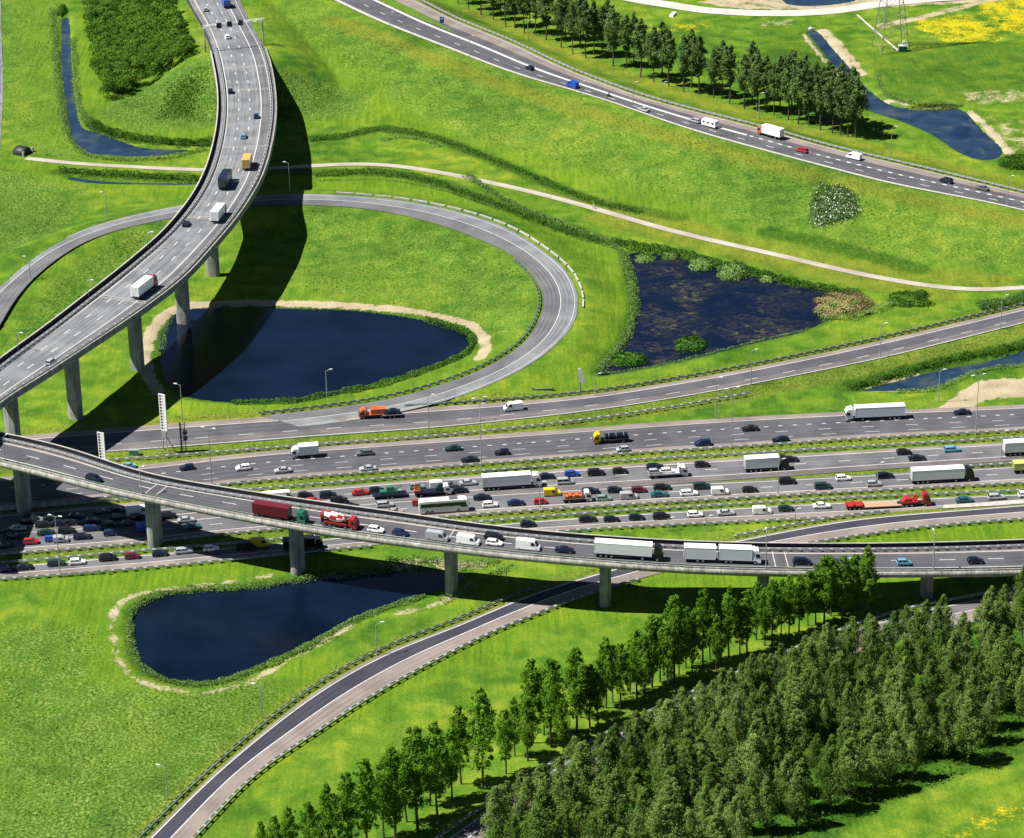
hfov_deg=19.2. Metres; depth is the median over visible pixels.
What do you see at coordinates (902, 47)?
cabinet
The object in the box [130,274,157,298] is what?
articulated lorry
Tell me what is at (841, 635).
young tree
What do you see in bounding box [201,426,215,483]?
lamp post
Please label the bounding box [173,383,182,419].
lamp post
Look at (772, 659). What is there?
young tree
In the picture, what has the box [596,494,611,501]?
hatchback car
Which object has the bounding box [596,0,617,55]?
roadside tree
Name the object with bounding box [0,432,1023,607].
long viaduct
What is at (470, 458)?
saloon car
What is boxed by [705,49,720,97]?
roadside tree
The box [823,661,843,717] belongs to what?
plantation tree
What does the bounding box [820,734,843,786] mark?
plantation tree
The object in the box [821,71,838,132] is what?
roadside tree
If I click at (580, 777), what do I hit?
plantation tree
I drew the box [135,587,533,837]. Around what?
guardrail
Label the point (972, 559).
hatchback car
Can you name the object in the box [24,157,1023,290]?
cycle path
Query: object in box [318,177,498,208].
tall grass
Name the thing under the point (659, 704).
young tree
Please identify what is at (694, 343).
shrub thicket
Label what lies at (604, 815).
plantation tree
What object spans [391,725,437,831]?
poplar tree
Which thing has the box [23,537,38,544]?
hatchback car
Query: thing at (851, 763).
plantation tree
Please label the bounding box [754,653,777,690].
plantation tree
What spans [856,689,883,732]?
plantation tree
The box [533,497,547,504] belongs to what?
car
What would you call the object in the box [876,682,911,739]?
plantation tree
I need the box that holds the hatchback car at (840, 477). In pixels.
[835,474,850,481]
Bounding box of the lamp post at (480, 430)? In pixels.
[472,396,486,468]
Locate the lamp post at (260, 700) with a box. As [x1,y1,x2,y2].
[251,682,262,717]
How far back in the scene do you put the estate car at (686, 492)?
789.91 m
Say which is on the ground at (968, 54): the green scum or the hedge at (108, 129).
the hedge at (108, 129)
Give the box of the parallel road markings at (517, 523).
[4,495,1014,573]
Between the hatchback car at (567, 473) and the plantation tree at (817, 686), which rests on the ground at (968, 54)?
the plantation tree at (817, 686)
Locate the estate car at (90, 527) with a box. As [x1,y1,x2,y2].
[83,524,100,531]
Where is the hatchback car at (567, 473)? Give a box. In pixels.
[564,470,579,476]
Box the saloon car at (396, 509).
[386,507,403,511]
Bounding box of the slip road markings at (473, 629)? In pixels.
[151,505,1023,837]
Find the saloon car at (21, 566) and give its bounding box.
[15,563,32,570]
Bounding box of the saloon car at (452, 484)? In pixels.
[444,481,457,486]
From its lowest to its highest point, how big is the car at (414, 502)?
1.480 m
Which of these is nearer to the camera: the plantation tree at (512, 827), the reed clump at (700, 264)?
the plantation tree at (512, 827)
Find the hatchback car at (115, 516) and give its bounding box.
[110,513,125,520]
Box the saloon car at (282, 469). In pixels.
[274,466,290,473]
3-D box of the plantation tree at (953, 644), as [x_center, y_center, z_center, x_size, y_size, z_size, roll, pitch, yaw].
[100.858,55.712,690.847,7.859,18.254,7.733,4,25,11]
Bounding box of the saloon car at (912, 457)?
[908,454,925,461]
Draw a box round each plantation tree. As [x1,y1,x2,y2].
[479,785,513,837]
[486,823,503,837]
[492,784,512,827]
[502,815,523,837]
[509,798,529,836]
[512,776,544,818]
[518,803,555,837]
[521,786,561,837]
[531,763,555,800]
[549,771,569,807]
[550,771,586,834]
[551,814,573,837]
[563,741,601,798]
[565,753,593,808]
[568,801,590,837]
[579,810,604,837]
[584,776,607,820]
[591,735,625,783]
[592,804,618,837]
[593,766,616,808]
[595,767,632,825]
[609,827,629,837]
[611,736,623,770]
[613,806,629,835]
[616,732,646,800]
[624,766,653,807]
[624,817,648,837]
[625,718,646,747]
[625,788,655,837]
[628,735,644,774]
[631,785,652,822]
[640,724,661,772]
[644,796,683,837]
[647,735,672,789]
[648,746,677,802]
[652,699,684,753]
[652,765,692,825]
[652,784,685,835]
[669,727,697,771]
[673,739,702,799]
[674,700,695,736]
[675,807,701,837]
[679,717,702,750]
[682,779,704,830]
[685,742,713,796]
[691,734,713,769]
[691,785,716,837]
[692,685,711,731]
[694,695,718,743]
[696,761,731,808]
[699,812,730,837]
[702,783,722,819]
[703,712,720,760]
[706,719,734,778]
[706,788,746,837]
[711,684,730,718]
[711,695,738,743]
[720,757,746,800]
[721,794,753,837]
[724,694,748,756]
[730,733,774,778]
[731,681,752,729]
[731,789,752,837]
[736,775,763,833]
[737,653,766,717]
[737,719,769,767]
[742,692,767,735]
[744,708,771,755]
[744,753,772,799]
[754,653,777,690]
[754,775,778,834]
[756,665,780,712]
[756,683,773,715]
[760,696,788,756]
[766,746,785,791]
[768,734,788,775]
[771,754,805,813]
[773,661,812,717]
[774,676,810,741]
[780,646,803,684]
[780,708,810,755]
[783,746,808,776]
[783,767,814,827]
[786,757,817,811]
[796,637,823,685]
[801,666,830,732]
[803,663,823,714]
[806,733,824,777]
[811,698,834,741]
[813,622,836,677]
[814,744,850,810]
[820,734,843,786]
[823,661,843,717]
[827,650,850,691]
[833,682,860,726]
[834,717,862,764]
[836,625,861,676]
[838,737,867,797]
[843,717,861,747]
[850,650,872,687]
[851,676,866,728]
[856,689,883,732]
[857,730,872,777]
[858,628,884,673]
[859,617,885,664]
[859,694,889,747]
[860,664,882,698]
[861,732,894,791]
[871,667,884,700]
[875,651,893,681]
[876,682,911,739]
[877,623,896,660]
[877,669,905,724]
[880,730,906,776]
[889,638,920,682]
[889,705,917,758]
[895,656,916,705]
[900,610,935,661]
[900,676,912,712]
[903,731,927,778]
[906,680,935,735]
[910,703,936,757]
[911,637,932,679]
[918,679,934,711]
[920,659,942,700]
[924,606,950,662]
[926,629,947,679]
[931,692,960,741]
[931,713,957,758]
[937,629,972,681]
[939,652,963,694]
[941,605,956,647]
[946,675,973,722]
[949,617,973,658]
[949,698,986,762]
[953,689,983,743]
[955,611,971,638]
[957,632,975,675]
[962,649,991,700]
[964,667,986,715]
[968,589,1004,640]
[975,621,990,659]
[978,693,1002,743]
[979,627,1002,669]
[982,637,1019,689]
[984,646,1018,700]
[984,675,1010,721]
[995,601,1016,638]
[999,625,1012,649]
[1004,635,1018,675]
[1008,647,1023,691]
[1010,589,1023,638]
[1012,667,1023,717]
[1020,623,1023,651]
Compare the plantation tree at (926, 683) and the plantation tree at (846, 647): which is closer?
the plantation tree at (926, 683)
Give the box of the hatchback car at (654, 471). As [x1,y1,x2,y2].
[648,468,662,474]
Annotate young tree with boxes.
[504,780,517,821]
[511,769,525,803]
[549,756,567,784]
[562,736,580,775]
[582,740,595,774]
[591,733,603,773]
[604,730,619,756]
[608,723,623,749]
[619,719,633,750]
[625,710,647,741]
[640,708,649,744]
[643,710,655,742]
[652,699,665,736]
[665,700,677,737]
[672,686,691,717]
[687,694,698,724]
[692,680,708,715]
[706,680,721,707]
[714,667,730,694]
[721,667,738,702]
[734,662,747,695]
[765,653,781,687]
[773,643,788,686]
[779,653,789,676]
[797,635,807,648]
[797,644,807,657]
[810,630,820,667]
[812,632,832,664]
[828,624,842,654]
[835,629,853,655]
[845,616,861,651]
[858,613,871,643]
[859,615,877,641]
[887,611,902,643]
[896,604,912,639]
[920,600,932,628]
[933,593,953,629]
[980,585,1001,614]
[997,584,1012,610]
[1009,590,1020,629]
[1012,565,1023,592]
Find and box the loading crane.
[414,483,420,492]
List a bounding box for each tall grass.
[309,125,642,213]
[312,167,602,242]
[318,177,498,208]
[381,135,440,146]
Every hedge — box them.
[57,166,197,183]
[85,117,212,147]
[842,338,1023,389]
[976,291,1023,309]
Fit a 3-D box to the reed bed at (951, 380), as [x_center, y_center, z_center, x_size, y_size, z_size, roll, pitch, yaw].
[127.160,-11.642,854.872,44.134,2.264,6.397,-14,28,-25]
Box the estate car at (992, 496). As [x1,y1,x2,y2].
[987,493,1005,500]
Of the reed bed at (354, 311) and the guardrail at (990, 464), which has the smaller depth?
the guardrail at (990, 464)
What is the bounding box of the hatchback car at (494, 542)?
[486,538,502,546]
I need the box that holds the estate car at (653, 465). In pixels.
[646,463,663,469]
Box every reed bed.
[48,7,205,161]
[68,37,98,128]
[124,564,425,687]
[158,314,174,349]
[231,316,477,404]
[301,307,405,316]
[385,554,499,569]
[439,562,511,604]
[461,172,640,371]
[600,328,809,374]
[611,237,861,294]
[820,299,898,322]
[873,74,963,107]
[895,362,1023,392]
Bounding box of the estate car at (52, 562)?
[47,559,65,566]
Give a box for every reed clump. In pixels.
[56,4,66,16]
[609,351,650,366]
[634,253,655,263]
[661,250,679,260]
[688,256,715,271]
[716,260,749,281]
[760,271,776,282]
[812,289,876,318]
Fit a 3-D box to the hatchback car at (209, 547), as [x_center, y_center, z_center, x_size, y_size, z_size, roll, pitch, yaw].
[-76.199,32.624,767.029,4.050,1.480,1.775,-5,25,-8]
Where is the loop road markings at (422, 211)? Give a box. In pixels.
[0,195,574,425]
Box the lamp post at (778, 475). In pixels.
[777,458,785,493]
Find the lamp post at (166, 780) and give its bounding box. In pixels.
[155,764,168,799]
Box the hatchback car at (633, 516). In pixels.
[628,513,644,520]
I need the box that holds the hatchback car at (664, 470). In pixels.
[660,467,675,473]
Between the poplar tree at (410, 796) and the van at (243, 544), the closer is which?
the poplar tree at (410, 796)
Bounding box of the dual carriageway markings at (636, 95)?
[339,0,1023,209]
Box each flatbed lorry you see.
[359,405,385,418]
[415,482,450,496]
[562,489,591,503]
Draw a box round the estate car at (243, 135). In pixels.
[240,133,246,138]
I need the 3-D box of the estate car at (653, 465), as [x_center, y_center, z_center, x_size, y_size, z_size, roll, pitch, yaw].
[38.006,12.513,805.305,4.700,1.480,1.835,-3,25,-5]
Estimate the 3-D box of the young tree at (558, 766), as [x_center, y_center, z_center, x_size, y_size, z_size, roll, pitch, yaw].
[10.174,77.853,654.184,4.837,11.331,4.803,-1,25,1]
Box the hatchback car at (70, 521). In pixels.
[63,518,78,525]
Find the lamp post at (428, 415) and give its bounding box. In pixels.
[427,394,434,433]
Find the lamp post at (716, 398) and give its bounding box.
[715,377,722,418]
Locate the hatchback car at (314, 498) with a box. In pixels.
[306,497,320,500]
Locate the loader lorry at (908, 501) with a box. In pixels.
[845,490,930,510]
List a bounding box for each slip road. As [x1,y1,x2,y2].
[23,307,1023,452]
[148,505,1023,837]
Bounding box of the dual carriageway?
[335,0,1023,209]
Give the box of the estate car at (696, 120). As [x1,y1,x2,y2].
[688,117,700,123]
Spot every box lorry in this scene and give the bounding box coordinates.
[210,203,226,221]
[222,0,230,7]
[242,153,252,169]
[282,534,322,550]
[290,442,318,458]
[757,123,783,138]
[1012,459,1023,473]
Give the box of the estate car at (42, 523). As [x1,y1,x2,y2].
[35,520,52,527]
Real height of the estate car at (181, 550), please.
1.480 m
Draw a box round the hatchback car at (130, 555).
[124,552,140,559]
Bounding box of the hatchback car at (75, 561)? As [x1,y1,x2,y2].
[69,557,85,565]
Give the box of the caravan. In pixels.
[701,117,718,127]
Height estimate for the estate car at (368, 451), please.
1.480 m
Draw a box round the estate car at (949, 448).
[943,445,960,452]
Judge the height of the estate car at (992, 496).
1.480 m
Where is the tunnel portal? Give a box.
[12,145,33,156]
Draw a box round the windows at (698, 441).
[697,439,710,442]
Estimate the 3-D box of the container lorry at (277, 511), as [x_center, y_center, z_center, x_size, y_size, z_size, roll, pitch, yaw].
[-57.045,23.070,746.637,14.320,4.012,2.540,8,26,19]
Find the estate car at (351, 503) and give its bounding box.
[343,502,359,505]
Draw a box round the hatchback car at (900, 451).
[896,448,911,454]
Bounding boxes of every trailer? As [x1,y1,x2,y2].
[372,490,412,498]
[382,411,401,418]
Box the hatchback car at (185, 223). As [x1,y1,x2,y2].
[182,220,190,226]
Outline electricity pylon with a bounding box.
[871,0,908,54]
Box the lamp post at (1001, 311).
[1000,294,1008,328]
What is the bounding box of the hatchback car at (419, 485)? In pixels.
[409,482,424,489]
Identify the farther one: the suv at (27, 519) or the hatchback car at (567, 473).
the hatchback car at (567, 473)
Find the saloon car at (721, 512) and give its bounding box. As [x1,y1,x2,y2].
[717,509,734,515]
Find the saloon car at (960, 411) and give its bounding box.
[953,408,970,415]
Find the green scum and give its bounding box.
[908,103,961,109]
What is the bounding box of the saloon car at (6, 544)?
[0,541,13,548]
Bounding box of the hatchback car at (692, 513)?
[687,510,702,517]
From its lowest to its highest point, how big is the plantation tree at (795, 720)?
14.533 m
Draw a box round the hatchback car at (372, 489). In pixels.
[369,486,383,493]
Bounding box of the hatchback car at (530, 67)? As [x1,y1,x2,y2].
[525,65,534,70]
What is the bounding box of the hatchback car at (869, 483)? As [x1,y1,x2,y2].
[866,480,881,486]
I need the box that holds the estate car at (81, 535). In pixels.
[73,532,91,539]
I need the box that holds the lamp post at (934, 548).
[932,528,934,569]
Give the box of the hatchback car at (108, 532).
[103,529,118,536]
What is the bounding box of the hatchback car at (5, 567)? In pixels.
[0,564,12,571]
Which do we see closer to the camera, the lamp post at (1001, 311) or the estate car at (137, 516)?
the estate car at (137, 516)
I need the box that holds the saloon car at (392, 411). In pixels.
[384,408,399,414]
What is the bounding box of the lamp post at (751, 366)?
[750,349,757,384]
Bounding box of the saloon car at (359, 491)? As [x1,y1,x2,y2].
[351,488,368,495]
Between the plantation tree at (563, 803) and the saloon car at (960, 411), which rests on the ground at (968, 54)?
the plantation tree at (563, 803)
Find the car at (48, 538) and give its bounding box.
[44,535,52,542]
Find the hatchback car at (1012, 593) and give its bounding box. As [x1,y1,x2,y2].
[1007,590,1015,597]
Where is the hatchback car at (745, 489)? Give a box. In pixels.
[742,486,757,492]
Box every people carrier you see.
[556,477,573,484]
[694,438,711,446]
[792,557,811,565]
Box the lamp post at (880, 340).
[880,322,887,356]
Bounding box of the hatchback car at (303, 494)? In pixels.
[297,491,312,497]
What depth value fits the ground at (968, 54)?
913.55 m
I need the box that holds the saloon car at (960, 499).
[955,496,973,503]
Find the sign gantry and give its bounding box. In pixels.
[202,17,264,52]
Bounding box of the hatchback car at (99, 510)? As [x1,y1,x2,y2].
[93,507,108,514]
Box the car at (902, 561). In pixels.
[896,558,911,565]
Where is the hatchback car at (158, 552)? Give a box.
[152,549,167,556]
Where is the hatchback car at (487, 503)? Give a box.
[482,500,497,507]
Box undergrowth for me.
[549,636,1023,837]
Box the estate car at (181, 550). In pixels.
[175,546,193,554]
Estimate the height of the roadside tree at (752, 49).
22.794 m
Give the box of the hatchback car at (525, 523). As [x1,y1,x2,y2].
[520,520,535,527]
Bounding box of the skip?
[370,406,385,414]
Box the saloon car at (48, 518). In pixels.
[43,514,60,520]
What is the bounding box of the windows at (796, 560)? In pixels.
[793,557,807,561]
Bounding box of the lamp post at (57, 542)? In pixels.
[48,514,61,576]
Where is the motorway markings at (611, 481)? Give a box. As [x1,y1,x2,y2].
[0,445,1023,525]
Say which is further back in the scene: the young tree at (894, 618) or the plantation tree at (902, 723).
the young tree at (894, 618)
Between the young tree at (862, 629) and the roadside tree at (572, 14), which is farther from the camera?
the roadside tree at (572, 14)
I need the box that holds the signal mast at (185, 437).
[179,422,187,452]
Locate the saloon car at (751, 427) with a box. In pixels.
[741,424,758,431]
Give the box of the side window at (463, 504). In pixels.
[421,501,466,507]
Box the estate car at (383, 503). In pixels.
[376,500,393,507]
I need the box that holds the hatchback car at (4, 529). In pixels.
[0,526,11,532]
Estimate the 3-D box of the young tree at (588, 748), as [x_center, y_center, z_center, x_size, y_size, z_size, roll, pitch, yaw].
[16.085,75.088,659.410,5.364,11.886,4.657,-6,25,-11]
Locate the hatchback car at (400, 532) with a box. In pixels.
[392,528,408,536]
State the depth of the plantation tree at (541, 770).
647.39 m
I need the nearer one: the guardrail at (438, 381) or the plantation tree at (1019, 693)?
the plantation tree at (1019, 693)
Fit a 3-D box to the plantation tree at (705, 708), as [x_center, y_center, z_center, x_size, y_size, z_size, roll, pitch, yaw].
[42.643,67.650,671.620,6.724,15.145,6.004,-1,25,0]
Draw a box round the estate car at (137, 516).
[128,513,145,519]
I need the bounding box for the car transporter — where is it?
[648,463,687,478]
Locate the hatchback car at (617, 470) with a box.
[612,467,627,474]
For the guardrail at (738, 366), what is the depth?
862.23 m
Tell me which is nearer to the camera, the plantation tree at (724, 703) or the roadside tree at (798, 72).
the plantation tree at (724, 703)
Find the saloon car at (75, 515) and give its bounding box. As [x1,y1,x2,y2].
[66,512,83,518]
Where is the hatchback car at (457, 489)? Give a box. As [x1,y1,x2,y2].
[452,486,467,493]
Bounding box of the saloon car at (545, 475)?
[540,472,554,479]
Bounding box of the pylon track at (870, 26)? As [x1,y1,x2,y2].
[857,15,897,49]
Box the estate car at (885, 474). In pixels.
[876,471,893,478]
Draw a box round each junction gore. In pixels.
[338,412,404,420]
[943,499,1023,507]
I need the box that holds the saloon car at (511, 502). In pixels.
[507,499,524,506]
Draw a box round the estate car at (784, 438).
[772,435,789,442]
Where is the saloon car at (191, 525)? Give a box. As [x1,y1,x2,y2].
[183,522,200,529]
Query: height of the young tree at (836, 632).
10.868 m
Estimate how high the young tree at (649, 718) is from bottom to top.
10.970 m
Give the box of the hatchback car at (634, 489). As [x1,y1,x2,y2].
[631,486,646,492]
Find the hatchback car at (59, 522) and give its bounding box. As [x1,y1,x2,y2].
[52,519,64,526]
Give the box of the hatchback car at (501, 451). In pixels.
[494,448,509,455]
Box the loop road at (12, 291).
[0,194,577,426]
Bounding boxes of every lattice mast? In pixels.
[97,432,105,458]
[155,393,176,457]
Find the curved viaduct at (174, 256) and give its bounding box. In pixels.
[0,0,276,435]
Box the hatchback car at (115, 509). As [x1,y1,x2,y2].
[110,506,125,512]
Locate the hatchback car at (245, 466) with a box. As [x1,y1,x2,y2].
[235,463,250,470]
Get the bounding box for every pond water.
[61,17,187,156]
[68,177,196,184]
[132,571,464,682]
[159,308,469,402]
[598,252,833,375]
[783,0,854,5]
[807,31,1002,159]
[862,351,1023,390]
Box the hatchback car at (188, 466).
[179,463,194,470]
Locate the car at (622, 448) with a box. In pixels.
[616,445,629,452]
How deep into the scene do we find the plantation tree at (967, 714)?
663.17 m
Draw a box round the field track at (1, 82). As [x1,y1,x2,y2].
[0,0,2,142]
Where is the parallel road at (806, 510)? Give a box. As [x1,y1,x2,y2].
[0,494,1023,576]
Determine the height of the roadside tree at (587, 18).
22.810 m
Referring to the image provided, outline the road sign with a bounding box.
[578,368,585,390]
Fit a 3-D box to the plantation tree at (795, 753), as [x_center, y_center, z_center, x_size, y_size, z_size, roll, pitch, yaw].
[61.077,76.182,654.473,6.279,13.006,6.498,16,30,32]
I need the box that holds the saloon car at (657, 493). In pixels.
[650,490,668,497]
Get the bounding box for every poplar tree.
[255,821,268,837]
[265,815,282,837]
[278,805,301,837]
[296,801,319,837]
[314,781,342,837]
[332,771,361,837]
[350,757,381,837]
[373,758,391,837]
[375,745,408,837]
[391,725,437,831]
[394,747,414,822]
[420,720,452,816]
[421,737,445,805]
[437,728,463,800]
[448,704,471,784]
[462,686,496,789]
[494,709,515,773]
[503,696,521,755]
[517,697,541,760]
[519,658,545,743]
[533,657,570,747]
[537,674,547,734]
[552,698,572,756]
[558,646,588,732]
[572,658,588,717]
[579,664,601,727]
[585,658,608,723]
[594,636,616,707]
[606,644,620,702]
[609,643,632,708]
[623,639,635,693]
[627,627,648,697]
[631,634,658,702]
[638,613,664,687]
[650,616,670,681]
[655,624,678,690]
[658,594,693,683]
[676,624,688,674]
[677,606,699,667]
[685,610,702,676]
[693,588,715,665]
[700,599,716,659]
[706,614,725,670]
[710,608,729,663]
[721,585,739,656]
[733,605,750,655]
[736,589,761,654]
[750,581,765,639]
[755,587,772,645]
[760,579,783,645]
[774,579,787,635]
[779,575,800,638]
[789,573,810,631]
[802,571,817,625]
[807,563,824,623]
[810,554,838,623]
[824,558,841,615]
[833,555,855,621]
[843,554,865,615]
[856,545,880,617]
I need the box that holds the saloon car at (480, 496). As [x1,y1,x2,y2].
[473,493,490,500]
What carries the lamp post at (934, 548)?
on the long viaduct at (25, 457)
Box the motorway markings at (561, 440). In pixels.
[7,408,1015,497]
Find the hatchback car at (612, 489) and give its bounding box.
[607,486,622,493]
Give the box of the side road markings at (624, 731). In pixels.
[450,596,1008,837]
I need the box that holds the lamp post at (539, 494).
[539,481,545,508]
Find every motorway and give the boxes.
[0,405,1023,506]
[0,442,1023,530]
[0,466,1023,552]
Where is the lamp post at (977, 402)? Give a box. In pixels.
[971,373,985,437]
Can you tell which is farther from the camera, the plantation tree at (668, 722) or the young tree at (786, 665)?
the young tree at (786, 665)
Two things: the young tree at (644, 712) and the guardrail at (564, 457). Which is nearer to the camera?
the young tree at (644, 712)
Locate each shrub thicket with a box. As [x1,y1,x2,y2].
[152,65,209,123]
[276,77,296,123]
[674,335,708,352]
[807,181,864,228]
[887,289,935,307]
[996,153,1023,169]
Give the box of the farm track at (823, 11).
[624,0,950,15]
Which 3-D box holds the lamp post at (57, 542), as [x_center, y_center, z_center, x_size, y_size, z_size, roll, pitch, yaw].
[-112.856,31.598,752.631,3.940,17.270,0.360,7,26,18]
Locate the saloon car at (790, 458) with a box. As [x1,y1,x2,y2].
[787,455,798,461]
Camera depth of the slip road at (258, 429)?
841.01 m
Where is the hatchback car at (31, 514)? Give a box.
[22,513,37,517]
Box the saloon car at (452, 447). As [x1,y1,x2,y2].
[444,444,461,451]
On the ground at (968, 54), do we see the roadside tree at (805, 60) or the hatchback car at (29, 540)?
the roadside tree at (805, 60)
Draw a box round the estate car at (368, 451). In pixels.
[356,448,373,455]
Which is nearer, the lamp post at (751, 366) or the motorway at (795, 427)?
the motorway at (795, 427)
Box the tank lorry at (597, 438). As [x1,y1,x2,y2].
[592,431,629,444]
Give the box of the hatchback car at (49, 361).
[45,358,57,364]
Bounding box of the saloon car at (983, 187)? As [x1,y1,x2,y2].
[975,185,989,190]
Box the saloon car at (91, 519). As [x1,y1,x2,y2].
[83,516,100,523]
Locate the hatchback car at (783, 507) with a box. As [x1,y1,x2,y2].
[778,504,793,511]
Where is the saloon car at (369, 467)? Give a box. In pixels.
[359,464,376,470]
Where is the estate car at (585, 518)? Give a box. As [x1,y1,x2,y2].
[578,515,596,522]
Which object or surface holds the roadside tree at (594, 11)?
on the ground at (968, 54)
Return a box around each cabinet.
[128,448,138,455]
[898,41,906,51]
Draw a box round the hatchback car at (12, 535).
[6,532,21,539]
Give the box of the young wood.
[81,0,195,94]
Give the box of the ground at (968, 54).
[0,0,1023,837]
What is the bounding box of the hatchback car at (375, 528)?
[367,524,384,533]
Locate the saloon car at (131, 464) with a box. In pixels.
[121,462,135,467]
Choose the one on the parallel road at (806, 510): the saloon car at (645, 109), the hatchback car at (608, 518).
the hatchback car at (608, 518)
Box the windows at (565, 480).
[557,478,570,481]
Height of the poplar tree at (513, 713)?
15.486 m
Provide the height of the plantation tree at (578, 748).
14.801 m
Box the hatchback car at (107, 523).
[102,520,117,527]
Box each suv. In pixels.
[20,516,37,524]
[58,526,75,533]
[85,472,102,483]
[98,553,116,561]
[161,511,176,519]
[319,490,336,498]
[330,495,347,502]
[484,531,502,539]
[587,468,604,476]
[652,511,670,519]
[693,481,710,489]
[779,476,796,484]
[814,481,831,489]
[939,177,952,183]
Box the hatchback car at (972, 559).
[966,556,983,563]
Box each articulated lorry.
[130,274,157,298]
[218,168,231,188]
[481,470,541,490]
[594,538,663,561]
[744,453,788,472]
[844,402,905,421]
[910,464,974,484]
[1002,438,1023,456]
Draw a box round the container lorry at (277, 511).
[252,499,308,524]
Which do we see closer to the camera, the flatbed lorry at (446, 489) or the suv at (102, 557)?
the suv at (102, 557)
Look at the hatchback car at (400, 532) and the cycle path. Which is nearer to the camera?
the hatchback car at (400, 532)
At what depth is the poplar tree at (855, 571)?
725.15 m
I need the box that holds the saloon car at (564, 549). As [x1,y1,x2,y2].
[555,545,573,553]
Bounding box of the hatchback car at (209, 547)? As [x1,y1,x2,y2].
[203,544,218,551]
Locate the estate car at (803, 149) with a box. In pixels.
[795,147,808,152]
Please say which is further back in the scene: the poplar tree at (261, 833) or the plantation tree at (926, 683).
the plantation tree at (926, 683)
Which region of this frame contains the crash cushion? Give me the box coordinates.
[532,386,553,390]
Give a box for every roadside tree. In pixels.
[487,0,496,19]
[497,0,510,26]
[505,0,518,27]
[514,0,530,32]
[525,0,540,34]
[536,0,555,39]
[550,0,568,47]
[556,0,573,39]
[562,0,577,53]
[567,0,589,45]
[572,0,593,57]
[585,0,599,54]
[594,6,606,56]
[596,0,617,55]
[602,8,624,65]
[616,14,633,67]
[626,11,640,63]
[629,18,650,76]
[642,25,662,81]
[655,21,668,75]
[657,29,676,86]
[676,33,691,91]
[682,29,696,87]
[687,34,708,93]
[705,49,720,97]
[715,40,728,96]
[718,44,739,103]
[735,54,751,108]
[746,54,766,111]
[747,40,760,99]
[756,54,772,111]
[764,61,780,114]
[776,55,785,106]
[777,53,797,119]
[782,49,798,109]
[787,59,810,123]
[800,52,813,114]
[802,67,817,124]
[809,70,830,129]
[810,61,821,118]
[817,60,836,121]
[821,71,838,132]
[830,71,847,134]
[835,61,849,125]
[836,76,859,136]
[845,75,870,137]
[847,66,862,128]
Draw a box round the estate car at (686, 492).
[680,489,697,496]
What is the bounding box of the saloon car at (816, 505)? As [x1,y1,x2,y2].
[812,502,830,508]
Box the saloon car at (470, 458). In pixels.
[461,455,477,462]
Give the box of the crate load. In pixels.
[564,491,581,498]
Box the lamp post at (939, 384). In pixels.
[938,369,946,401]
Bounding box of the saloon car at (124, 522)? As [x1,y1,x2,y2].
[119,519,136,526]
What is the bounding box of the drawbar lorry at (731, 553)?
[683,543,760,564]
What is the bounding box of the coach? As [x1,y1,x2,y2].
[418,495,469,514]
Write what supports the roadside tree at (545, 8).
on the ground at (968, 54)
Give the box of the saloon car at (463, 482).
[459,479,476,485]
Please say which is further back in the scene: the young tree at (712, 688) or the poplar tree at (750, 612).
the poplar tree at (750, 612)
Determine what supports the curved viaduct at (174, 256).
on the ground at (968, 54)
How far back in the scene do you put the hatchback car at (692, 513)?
778.62 m
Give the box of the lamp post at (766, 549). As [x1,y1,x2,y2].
[765,527,766,568]
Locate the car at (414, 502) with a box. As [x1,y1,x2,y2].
[412,499,418,505]
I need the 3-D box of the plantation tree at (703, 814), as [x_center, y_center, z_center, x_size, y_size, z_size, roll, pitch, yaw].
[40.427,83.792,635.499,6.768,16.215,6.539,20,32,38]
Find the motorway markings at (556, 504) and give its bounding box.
[0,468,1018,549]
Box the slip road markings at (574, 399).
[35,310,1023,452]
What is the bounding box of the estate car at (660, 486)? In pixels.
[653,483,670,489]
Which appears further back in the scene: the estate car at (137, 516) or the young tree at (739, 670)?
the estate car at (137, 516)
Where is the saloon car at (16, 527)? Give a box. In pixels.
[9,524,26,531]
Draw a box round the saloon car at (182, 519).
[177,516,194,523]
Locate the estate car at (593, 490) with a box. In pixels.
[581,487,599,493]
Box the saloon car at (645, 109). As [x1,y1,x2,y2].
[637,106,649,111]
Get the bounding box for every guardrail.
[0,429,1023,507]
[0,436,1023,510]
[0,481,1023,554]
[0,489,1023,563]
[0,544,371,580]
[106,392,750,460]
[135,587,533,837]
[191,577,640,837]
[258,258,540,414]
[404,302,1023,405]
[421,0,1023,191]
[434,586,1016,837]
[548,516,830,531]
[734,509,889,537]
[804,517,1023,542]
[963,462,1011,466]
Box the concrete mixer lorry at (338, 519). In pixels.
[320,510,359,529]
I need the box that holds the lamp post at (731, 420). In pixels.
[725,386,739,452]
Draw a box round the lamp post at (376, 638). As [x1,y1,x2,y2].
[375,621,383,654]
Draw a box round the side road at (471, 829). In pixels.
[447,595,1015,837]
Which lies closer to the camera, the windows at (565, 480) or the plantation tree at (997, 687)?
the plantation tree at (997, 687)
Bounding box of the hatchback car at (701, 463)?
[694,460,709,467]
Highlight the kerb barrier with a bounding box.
[336,192,583,307]
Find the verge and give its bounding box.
[379,0,456,33]
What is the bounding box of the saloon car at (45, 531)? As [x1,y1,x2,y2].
[37,528,54,535]
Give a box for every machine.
[380,485,400,494]
[436,484,442,490]
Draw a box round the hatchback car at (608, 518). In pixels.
[603,515,618,522]
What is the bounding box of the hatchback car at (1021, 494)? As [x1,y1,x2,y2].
[1018,490,1023,497]
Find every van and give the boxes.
[53,534,68,542]
[126,504,144,516]
[136,521,146,531]
[236,539,255,550]
[250,536,269,547]
[262,489,294,496]
[425,528,448,541]
[429,479,444,487]
[456,532,479,545]
[503,400,522,411]
[515,537,540,550]
[543,487,560,496]
[566,80,578,87]
[620,491,637,499]
[711,486,728,495]
[752,505,771,514]
[845,151,861,159]

